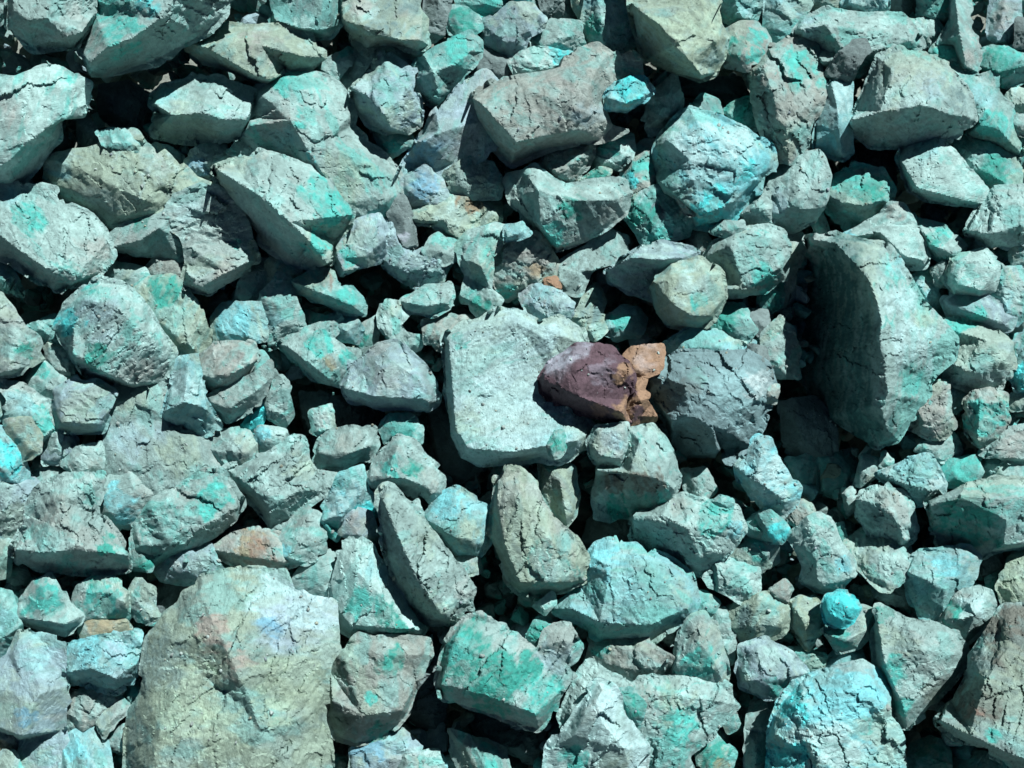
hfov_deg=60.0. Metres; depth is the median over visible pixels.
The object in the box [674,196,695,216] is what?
stone
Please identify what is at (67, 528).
boulder
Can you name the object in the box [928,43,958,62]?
stone
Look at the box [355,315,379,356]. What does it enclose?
stone
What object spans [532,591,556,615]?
stone
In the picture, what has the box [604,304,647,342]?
rock
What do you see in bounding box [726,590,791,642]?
rock
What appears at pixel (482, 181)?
rock
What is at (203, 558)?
rock
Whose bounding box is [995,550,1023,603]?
rock
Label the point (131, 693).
stone
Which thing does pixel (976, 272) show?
rock
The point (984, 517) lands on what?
rock
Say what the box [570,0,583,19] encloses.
stone
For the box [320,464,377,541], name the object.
rock
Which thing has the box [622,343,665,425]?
rock
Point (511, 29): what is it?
rock
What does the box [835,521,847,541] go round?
stone
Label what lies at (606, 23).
rock
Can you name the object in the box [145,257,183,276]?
rock
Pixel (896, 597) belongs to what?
stone
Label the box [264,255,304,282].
stone
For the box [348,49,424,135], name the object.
rock
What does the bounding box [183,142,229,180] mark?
rock
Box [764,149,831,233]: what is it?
rock
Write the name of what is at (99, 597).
rock
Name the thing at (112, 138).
stone
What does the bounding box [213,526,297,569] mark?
rock
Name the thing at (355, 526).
rock
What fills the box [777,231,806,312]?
rock
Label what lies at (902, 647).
rock
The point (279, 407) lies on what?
rock
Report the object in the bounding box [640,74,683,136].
rock
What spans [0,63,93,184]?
boulder
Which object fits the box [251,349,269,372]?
stone
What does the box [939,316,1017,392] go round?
rock
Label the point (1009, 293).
rock
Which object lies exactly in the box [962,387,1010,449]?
rock
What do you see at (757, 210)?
rock
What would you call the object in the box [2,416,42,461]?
rock
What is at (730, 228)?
stone
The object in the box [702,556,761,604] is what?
rock
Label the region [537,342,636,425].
rock
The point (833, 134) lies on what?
rock
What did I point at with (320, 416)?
stone
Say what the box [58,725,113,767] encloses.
rock
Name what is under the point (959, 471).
rock
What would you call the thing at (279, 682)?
boulder
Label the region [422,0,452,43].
rock
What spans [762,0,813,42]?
rock
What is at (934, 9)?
rock
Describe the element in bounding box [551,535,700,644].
boulder
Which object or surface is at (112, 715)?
stone
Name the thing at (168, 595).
stone
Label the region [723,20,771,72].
rock
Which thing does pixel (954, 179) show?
rock
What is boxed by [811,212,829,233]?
stone
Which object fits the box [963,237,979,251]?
stone
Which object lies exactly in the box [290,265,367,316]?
rock
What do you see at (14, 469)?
rock
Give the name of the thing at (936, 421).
rock
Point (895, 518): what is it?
rock
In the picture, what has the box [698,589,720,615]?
stone
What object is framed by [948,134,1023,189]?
rock
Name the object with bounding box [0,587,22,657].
rock
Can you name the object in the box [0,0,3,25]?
stone
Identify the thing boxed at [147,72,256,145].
rock
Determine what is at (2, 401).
stone
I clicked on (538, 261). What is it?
rock
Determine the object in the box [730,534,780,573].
rock
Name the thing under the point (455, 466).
rock
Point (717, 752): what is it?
rock
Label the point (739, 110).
rock
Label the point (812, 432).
rock
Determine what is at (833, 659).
stone
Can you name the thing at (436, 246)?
stone
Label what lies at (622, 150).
rock
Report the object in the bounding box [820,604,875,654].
rock
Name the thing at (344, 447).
rock
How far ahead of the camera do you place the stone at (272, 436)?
1.66 m
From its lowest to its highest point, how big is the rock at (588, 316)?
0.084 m
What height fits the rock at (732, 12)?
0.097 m
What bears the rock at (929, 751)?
on the rubble
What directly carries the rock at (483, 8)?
on the rubble
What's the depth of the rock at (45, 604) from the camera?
1.58 m
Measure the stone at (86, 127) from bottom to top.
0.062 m
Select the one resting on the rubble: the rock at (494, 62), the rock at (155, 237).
the rock at (155, 237)
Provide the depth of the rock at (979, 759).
1.59 m
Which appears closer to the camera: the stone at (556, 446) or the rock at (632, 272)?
the stone at (556, 446)
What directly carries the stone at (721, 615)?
on the rubble
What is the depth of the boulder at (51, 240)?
1.74 m
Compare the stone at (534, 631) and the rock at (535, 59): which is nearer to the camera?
the stone at (534, 631)
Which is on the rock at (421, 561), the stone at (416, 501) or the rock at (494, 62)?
the stone at (416, 501)
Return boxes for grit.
[89,88,941,743]
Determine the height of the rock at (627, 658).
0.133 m
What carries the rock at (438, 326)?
on the rubble
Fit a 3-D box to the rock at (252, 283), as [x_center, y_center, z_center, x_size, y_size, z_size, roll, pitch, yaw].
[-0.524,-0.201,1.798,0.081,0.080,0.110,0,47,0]
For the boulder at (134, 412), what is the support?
on the rubble
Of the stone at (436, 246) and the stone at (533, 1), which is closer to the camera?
the stone at (436, 246)
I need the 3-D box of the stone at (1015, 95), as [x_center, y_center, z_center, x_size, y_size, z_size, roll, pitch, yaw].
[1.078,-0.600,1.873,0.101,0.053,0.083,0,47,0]
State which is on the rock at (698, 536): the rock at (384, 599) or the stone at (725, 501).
the stone at (725, 501)
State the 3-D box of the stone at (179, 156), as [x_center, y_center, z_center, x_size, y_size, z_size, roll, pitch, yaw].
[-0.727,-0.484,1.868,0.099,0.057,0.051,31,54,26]
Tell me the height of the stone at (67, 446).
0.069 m
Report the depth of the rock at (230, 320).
1.73 m
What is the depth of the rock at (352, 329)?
1.72 m
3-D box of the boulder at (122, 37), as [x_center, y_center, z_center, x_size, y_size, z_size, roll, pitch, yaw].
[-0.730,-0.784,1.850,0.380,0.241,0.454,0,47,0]
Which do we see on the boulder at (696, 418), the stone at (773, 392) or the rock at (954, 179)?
the stone at (773, 392)
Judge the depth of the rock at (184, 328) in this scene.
1.73 m
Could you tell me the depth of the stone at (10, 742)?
1.56 m
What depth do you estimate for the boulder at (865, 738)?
1.48 m
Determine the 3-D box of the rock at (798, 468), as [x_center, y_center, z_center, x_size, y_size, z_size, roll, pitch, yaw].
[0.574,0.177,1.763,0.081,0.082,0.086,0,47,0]
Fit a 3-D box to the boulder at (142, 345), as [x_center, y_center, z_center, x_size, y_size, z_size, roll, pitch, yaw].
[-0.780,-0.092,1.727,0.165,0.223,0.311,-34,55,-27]
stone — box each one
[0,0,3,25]
[0,263,25,298]
[0,383,5,421]
[0,733,18,750]
[0,749,23,767]
[27,313,60,344]
[30,454,65,480]
[40,436,76,465]
[43,341,75,376]
[75,113,98,147]
[95,127,140,152]
[95,695,130,739]
[108,723,124,755]
[122,678,141,703]
[128,535,156,572]
[151,142,185,163]
[156,580,188,613]
[240,400,266,433]
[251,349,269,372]
[253,424,289,452]
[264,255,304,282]
[307,403,336,436]
[316,46,357,79]
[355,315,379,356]
[368,129,414,158]
[397,754,418,767]
[413,498,424,515]
[417,748,445,767]
[421,231,456,266]
[446,4,483,36]
[453,555,482,576]
[465,75,470,82]
[479,490,492,504]
[502,221,532,241]
[511,0,535,3]
[525,619,550,646]
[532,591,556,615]
[543,275,561,289]
[546,429,566,459]
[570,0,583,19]
[576,166,612,181]
[619,686,646,724]
[662,631,676,645]
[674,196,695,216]
[680,466,717,498]
[684,231,711,255]
[688,93,723,114]
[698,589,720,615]
[708,219,746,238]
[710,606,736,665]
[711,494,734,509]
[723,713,740,734]
[746,510,763,540]
[747,343,773,379]
[748,307,770,336]
[755,509,791,544]
[756,282,785,314]
[766,383,779,404]
[768,578,793,602]
[785,499,815,526]
[788,645,827,671]
[811,0,839,10]
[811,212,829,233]
[825,648,865,667]
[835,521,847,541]
[841,485,856,515]
[853,453,879,487]
[868,582,914,610]
[878,450,894,467]
[889,0,915,15]
[910,17,943,49]
[912,265,943,316]
[914,431,963,463]
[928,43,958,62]
[930,261,947,288]
[950,387,967,414]
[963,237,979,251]
[979,553,1004,577]
[984,570,1000,604]
[1004,86,1023,113]
[1008,245,1023,266]
[1009,391,1023,412]
[1013,16,1023,49]
[1013,114,1023,136]
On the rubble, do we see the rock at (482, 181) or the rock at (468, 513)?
the rock at (468, 513)
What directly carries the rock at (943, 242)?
on the rubble
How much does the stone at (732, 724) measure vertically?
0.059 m
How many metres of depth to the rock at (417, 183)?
1.78 m
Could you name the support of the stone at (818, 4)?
on the rock at (831, 31)
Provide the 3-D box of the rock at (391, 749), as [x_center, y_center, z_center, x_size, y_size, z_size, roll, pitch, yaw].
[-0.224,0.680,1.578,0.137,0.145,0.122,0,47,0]
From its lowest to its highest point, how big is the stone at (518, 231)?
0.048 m
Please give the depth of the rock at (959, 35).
1.83 m
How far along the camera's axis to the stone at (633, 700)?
1.48 m
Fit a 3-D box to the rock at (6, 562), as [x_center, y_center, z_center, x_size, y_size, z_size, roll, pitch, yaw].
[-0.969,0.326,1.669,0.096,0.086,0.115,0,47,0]
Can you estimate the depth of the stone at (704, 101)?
1.85 m
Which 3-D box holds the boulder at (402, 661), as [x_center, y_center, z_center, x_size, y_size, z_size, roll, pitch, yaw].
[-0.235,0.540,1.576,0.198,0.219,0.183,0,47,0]
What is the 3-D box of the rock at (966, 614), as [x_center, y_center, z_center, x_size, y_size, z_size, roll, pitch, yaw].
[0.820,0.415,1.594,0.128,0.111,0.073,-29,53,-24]
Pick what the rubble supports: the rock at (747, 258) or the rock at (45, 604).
the rock at (747, 258)
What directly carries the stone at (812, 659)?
on the rubble
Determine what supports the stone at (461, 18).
on the rock at (447, 66)
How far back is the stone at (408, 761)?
1.53 m
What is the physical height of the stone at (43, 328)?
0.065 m
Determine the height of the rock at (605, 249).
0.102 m
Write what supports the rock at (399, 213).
on the rock at (415, 270)
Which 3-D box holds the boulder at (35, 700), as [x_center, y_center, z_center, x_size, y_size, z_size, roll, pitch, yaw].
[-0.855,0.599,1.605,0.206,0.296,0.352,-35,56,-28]
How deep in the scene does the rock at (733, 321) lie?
1.72 m
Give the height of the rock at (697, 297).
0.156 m
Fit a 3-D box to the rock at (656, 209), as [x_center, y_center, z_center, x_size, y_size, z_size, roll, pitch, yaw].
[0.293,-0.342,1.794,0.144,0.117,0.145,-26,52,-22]
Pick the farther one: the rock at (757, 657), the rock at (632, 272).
the rock at (632, 272)
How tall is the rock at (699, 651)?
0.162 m
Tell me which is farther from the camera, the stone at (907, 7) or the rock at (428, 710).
the stone at (907, 7)
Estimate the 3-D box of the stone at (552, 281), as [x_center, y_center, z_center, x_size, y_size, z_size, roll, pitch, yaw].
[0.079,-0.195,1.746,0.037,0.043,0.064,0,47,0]
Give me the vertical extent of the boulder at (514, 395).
0.294 m
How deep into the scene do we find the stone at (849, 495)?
1.68 m
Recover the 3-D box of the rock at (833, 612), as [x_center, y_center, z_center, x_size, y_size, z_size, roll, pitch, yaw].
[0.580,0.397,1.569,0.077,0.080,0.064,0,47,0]
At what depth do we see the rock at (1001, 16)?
1.88 m
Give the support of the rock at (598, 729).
on the rubble
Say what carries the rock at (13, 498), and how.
on the rubble
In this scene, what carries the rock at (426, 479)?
on the rubble
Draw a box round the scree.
[0,0,1023,766]
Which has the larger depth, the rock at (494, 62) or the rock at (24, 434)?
the rock at (494, 62)
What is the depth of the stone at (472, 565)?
1.61 m
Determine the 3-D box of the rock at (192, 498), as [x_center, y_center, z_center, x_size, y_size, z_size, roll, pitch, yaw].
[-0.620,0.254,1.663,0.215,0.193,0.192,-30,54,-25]
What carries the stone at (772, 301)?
on the rubble
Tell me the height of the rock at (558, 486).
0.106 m
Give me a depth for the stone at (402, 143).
1.82 m
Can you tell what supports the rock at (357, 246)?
on the rock at (415, 270)
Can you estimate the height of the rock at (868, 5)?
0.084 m
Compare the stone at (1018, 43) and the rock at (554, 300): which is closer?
the rock at (554, 300)
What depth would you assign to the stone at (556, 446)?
1.57 m
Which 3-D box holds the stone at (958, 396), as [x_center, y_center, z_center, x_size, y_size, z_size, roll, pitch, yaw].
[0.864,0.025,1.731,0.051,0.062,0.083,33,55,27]
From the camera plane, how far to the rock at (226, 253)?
1.75 m
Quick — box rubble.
[0,0,1023,767]
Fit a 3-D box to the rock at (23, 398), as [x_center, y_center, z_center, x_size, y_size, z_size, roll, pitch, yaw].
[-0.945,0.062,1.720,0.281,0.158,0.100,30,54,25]
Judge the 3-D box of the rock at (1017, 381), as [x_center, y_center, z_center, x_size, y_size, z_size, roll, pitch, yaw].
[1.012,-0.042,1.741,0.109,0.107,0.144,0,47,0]
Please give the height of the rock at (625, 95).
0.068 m
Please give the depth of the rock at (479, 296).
1.73 m
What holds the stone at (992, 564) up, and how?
on the rubble
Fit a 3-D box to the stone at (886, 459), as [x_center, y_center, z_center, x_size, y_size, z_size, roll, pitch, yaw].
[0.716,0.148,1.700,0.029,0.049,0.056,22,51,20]
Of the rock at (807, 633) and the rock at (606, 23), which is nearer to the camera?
the rock at (807, 633)
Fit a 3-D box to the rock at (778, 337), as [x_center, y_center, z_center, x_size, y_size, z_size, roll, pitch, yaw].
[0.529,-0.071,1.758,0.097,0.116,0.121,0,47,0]
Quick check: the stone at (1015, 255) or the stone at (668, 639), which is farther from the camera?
the stone at (1015, 255)
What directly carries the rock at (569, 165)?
on the rock at (561, 216)
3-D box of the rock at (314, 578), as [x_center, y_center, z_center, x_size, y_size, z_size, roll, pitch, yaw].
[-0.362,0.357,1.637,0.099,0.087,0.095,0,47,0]
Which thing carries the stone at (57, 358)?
on the rubble
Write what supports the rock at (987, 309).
on the rock at (986, 357)
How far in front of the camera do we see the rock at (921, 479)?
1.62 m
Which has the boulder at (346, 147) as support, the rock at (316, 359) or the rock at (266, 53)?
the rock at (266, 53)
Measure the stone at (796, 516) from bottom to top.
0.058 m
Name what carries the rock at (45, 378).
on the rubble
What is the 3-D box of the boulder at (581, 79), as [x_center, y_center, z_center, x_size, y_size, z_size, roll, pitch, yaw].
[0.087,-0.580,1.830,0.353,0.229,0.319,-11,48,-10]
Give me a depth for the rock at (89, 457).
1.65 m
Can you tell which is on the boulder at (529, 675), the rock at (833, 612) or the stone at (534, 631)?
the stone at (534, 631)
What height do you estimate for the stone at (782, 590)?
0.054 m
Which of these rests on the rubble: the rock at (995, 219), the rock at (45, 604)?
the rock at (995, 219)
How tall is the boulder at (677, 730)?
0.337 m
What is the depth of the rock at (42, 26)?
1.78 m
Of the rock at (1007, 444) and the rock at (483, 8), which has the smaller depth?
the rock at (1007, 444)
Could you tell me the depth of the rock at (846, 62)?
1.77 m
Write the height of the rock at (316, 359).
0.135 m
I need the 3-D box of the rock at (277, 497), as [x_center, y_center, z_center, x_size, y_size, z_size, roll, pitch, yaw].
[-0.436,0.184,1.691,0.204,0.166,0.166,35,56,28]
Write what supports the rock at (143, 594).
on the rock at (99, 597)
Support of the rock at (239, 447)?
on the rock at (277, 497)
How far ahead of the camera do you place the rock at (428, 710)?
1.65 m
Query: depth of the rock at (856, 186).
1.76 m
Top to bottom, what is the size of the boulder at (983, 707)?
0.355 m
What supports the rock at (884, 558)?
on the rubble
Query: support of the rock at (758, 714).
on the rubble
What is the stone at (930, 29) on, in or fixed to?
on the rock at (831, 31)
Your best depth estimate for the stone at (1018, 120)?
1.81 m
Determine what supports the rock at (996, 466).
on the rubble
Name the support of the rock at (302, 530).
on the rock at (263, 547)
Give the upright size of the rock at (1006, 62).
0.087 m
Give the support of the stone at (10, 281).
on the boulder at (51, 240)
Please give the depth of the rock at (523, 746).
1.63 m
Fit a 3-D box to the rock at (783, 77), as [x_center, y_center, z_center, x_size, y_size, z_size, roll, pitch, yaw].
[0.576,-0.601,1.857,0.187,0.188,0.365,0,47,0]
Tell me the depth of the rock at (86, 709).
1.57 m
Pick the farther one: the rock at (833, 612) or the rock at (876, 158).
the rock at (876, 158)
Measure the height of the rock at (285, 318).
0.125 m
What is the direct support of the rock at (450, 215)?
on the rubble
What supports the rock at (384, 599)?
on the rubble
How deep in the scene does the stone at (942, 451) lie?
1.67 m
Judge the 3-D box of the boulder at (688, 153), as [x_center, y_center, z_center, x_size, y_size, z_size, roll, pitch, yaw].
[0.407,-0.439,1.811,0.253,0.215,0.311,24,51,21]
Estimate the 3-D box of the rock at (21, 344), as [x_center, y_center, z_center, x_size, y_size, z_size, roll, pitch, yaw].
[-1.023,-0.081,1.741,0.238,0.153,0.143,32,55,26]
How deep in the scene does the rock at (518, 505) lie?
1.55 m
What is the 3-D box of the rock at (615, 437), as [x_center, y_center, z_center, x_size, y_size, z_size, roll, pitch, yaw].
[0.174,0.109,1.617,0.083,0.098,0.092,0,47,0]
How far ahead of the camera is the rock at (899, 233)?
1.72 m
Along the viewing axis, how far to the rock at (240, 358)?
1.67 m
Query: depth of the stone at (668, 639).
1.61 m
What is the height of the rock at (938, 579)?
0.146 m
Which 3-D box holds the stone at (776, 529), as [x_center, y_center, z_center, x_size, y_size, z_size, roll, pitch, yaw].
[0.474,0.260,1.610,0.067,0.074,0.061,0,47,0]
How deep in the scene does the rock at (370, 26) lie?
1.81 m
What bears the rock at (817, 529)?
on the rubble
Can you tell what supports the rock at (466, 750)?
on the rubble
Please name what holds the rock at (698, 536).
on the rubble
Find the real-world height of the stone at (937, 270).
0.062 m
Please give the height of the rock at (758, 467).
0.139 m
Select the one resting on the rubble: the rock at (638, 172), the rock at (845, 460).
the rock at (845, 460)
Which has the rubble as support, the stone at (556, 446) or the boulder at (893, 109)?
the boulder at (893, 109)
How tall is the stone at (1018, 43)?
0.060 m
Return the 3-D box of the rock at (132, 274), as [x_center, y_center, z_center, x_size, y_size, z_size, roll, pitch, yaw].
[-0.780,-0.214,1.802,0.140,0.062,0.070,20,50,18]
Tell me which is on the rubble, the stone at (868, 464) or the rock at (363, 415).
the stone at (868, 464)
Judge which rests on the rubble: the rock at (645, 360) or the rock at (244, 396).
the rock at (244, 396)
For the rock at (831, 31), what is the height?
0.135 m
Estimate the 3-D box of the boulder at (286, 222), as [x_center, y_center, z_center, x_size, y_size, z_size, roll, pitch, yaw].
[-0.450,-0.358,1.790,0.370,0.222,0.208,28,53,24]
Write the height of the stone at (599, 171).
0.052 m
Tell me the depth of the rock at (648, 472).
1.60 m
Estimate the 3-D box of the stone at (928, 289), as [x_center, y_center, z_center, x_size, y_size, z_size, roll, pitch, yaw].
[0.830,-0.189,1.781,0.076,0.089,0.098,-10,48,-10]
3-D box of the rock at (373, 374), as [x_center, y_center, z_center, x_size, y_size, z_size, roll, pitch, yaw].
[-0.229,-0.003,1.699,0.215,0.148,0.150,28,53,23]
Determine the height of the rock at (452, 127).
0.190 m
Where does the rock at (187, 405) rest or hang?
on the rubble
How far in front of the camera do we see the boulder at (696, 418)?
1.64 m
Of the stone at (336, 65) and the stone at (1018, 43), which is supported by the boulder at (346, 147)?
the stone at (336, 65)
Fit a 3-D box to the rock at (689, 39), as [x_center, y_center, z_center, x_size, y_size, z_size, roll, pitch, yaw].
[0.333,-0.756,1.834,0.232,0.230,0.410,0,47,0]
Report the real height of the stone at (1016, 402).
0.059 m
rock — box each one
[0,291,44,377]
[0,378,79,466]
[0,425,34,483]
[0,471,40,539]
[0,538,12,579]
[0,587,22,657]
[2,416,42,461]
[3,0,97,54]
[17,572,84,636]
[18,360,67,399]
[49,374,117,434]
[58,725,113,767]
[60,440,106,471]
[62,628,143,695]
[67,687,123,731]
[71,575,130,621]
[77,618,132,637]
[100,471,153,530]
[104,261,150,287]
[109,205,183,262]
[128,577,160,625]
[130,467,246,567]
[134,273,212,355]
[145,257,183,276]
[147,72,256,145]
[153,541,224,586]
[159,353,222,437]
[162,182,260,296]
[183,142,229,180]
[184,21,326,83]
[199,339,260,390]
[206,359,273,423]
[209,300,268,342]
[210,426,259,464]
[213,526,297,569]
[221,433,337,530]
[232,256,267,300]
[257,271,306,351]
[263,369,294,427]
[268,0,343,40]
[276,312,361,387]
[278,505,327,566]
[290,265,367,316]
[292,549,336,596]
[298,390,384,434]
[303,310,364,344]
[312,424,380,471]
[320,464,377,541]
[328,536,427,638]
[334,212,388,276]
[337,0,431,57]
[337,507,380,549]
[339,46,423,90]
[340,339,441,412]
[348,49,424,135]
[348,726,422,767]
[366,433,446,503]
[373,481,476,626]
[376,298,423,352]
[378,412,423,443]
[381,218,453,289]
[386,192,418,249]
[393,68,498,179]
[399,164,449,207]
[399,281,455,318]
[409,632,448,730]
[411,29,483,108]
[412,191,503,238]
[420,313,475,351]
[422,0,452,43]
[424,485,492,557]
[426,402,485,487]
[442,155,503,200]
[447,728,510,767]
[454,0,508,17]
[454,222,506,317]
[468,710,545,766]
[471,47,511,78]
[480,1,547,57]
[486,463,590,598]
[493,230,560,302]
[502,162,632,252]
[507,45,572,74]
[518,283,575,319]
[531,18,586,50]
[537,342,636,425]
[537,462,580,526]
[538,0,577,19]
[538,144,595,182]
[542,677,650,767]
[558,228,629,297]
[570,282,608,341]
[580,0,635,52]
[581,517,630,545]
[583,636,674,680]
[585,421,630,466]
[590,132,636,171]
[590,422,681,522]
[602,75,655,112]
[603,239,700,302]
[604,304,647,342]
[619,138,655,194]
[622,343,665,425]
[623,184,694,245]
[626,0,729,82]
[627,491,747,576]
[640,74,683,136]
[647,255,727,329]
[662,327,758,355]
[664,610,730,682]
[694,734,737,767]
[702,223,791,298]
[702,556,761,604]
[708,301,758,343]
[720,0,762,25]
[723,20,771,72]
[723,95,757,132]
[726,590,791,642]
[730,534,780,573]
[733,433,802,519]
[734,635,809,700]
[737,186,775,225]
[741,35,829,165]
[742,699,774,767]
[760,314,801,380]
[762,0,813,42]
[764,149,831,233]
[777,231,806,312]
[777,395,838,456]
[784,453,816,485]
[787,511,857,593]
[789,595,824,651]
[791,5,925,77]
[812,79,854,161]
[816,448,857,500]
[820,589,861,628]
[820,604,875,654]
[824,38,871,81]
[824,160,898,231]
[839,0,890,11]
[843,201,930,270]
[843,527,913,593]
[849,143,897,185]
[854,482,919,547]
[869,602,969,730]
[874,452,947,507]
[894,137,988,207]
[903,543,982,621]
[907,735,952,767]
[908,379,957,440]
[912,212,967,262]
[915,0,948,22]
[923,474,1023,560]
[930,54,1023,157]
[936,0,982,72]
[938,585,996,644]
[939,292,1017,332]
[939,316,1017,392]
[939,454,984,488]
[944,247,1002,296]
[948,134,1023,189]
[952,750,1003,767]
[962,183,1023,250]
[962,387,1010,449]
[977,423,1023,464]
[979,44,1023,88]
[981,458,1023,477]
[985,0,1022,45]
[990,263,1023,326]
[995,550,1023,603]
[1009,329,1023,392]
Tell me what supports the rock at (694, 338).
on the rubble
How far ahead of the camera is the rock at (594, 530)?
1.72 m
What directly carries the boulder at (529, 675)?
on the rubble
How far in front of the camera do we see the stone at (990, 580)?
1.64 m
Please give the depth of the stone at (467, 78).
1.82 m
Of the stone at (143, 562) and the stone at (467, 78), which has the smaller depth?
the stone at (143, 562)
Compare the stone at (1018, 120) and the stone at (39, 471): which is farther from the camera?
the stone at (1018, 120)
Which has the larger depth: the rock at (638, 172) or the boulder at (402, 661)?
the rock at (638, 172)
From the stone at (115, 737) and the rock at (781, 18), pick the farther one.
the rock at (781, 18)
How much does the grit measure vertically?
0.845 m
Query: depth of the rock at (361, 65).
1.84 m
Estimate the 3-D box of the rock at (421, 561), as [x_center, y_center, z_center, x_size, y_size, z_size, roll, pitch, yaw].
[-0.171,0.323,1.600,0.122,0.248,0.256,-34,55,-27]
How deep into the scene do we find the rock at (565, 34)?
1.85 m
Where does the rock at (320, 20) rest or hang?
on the rock at (266, 53)
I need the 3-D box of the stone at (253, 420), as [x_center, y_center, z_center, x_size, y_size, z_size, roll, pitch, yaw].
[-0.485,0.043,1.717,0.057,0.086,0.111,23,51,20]
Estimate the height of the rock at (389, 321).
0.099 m
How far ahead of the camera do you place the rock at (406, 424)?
1.67 m
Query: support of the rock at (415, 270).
on the rubble
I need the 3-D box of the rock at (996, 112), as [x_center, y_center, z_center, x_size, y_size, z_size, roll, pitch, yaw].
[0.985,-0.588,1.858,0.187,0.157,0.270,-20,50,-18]
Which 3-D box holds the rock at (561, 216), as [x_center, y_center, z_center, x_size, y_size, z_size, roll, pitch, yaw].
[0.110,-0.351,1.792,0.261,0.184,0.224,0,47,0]
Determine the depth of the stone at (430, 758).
1.56 m
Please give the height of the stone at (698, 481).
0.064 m
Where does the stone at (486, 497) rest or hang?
on the scree
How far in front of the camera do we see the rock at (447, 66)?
1.80 m
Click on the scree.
(152, 80)
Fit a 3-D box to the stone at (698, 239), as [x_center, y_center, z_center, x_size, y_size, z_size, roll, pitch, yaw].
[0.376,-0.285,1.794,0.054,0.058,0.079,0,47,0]
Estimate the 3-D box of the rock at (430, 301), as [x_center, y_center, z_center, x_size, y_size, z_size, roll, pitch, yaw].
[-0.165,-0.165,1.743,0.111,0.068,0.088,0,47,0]
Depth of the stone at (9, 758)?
1.55 m
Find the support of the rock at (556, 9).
on the rubble
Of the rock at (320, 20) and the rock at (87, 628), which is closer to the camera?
the rock at (87, 628)
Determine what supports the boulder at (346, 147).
on the rubble
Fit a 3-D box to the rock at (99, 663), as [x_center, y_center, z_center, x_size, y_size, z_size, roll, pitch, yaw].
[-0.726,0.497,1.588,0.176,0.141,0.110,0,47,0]
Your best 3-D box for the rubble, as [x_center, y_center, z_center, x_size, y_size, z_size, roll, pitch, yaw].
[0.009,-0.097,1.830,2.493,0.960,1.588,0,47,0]
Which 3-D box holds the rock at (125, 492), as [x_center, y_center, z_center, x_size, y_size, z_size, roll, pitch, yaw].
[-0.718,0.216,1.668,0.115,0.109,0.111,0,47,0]
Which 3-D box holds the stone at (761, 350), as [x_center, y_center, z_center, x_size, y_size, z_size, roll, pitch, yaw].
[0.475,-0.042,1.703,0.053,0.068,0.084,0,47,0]
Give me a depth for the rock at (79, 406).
1.65 m
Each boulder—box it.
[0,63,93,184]
[0,180,117,294]
[0,628,71,767]
[7,470,132,576]
[42,127,213,228]
[53,275,177,388]
[78,0,232,77]
[102,383,221,494]
[122,565,341,767]
[210,147,355,269]
[225,69,403,218]
[325,631,433,746]
[433,610,583,732]
[439,306,595,467]
[468,41,643,168]
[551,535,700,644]
[556,658,740,767]
[646,348,776,466]
[651,105,777,231]
[765,658,906,767]
[798,230,959,449]
[850,45,977,150]
[933,602,1023,767]

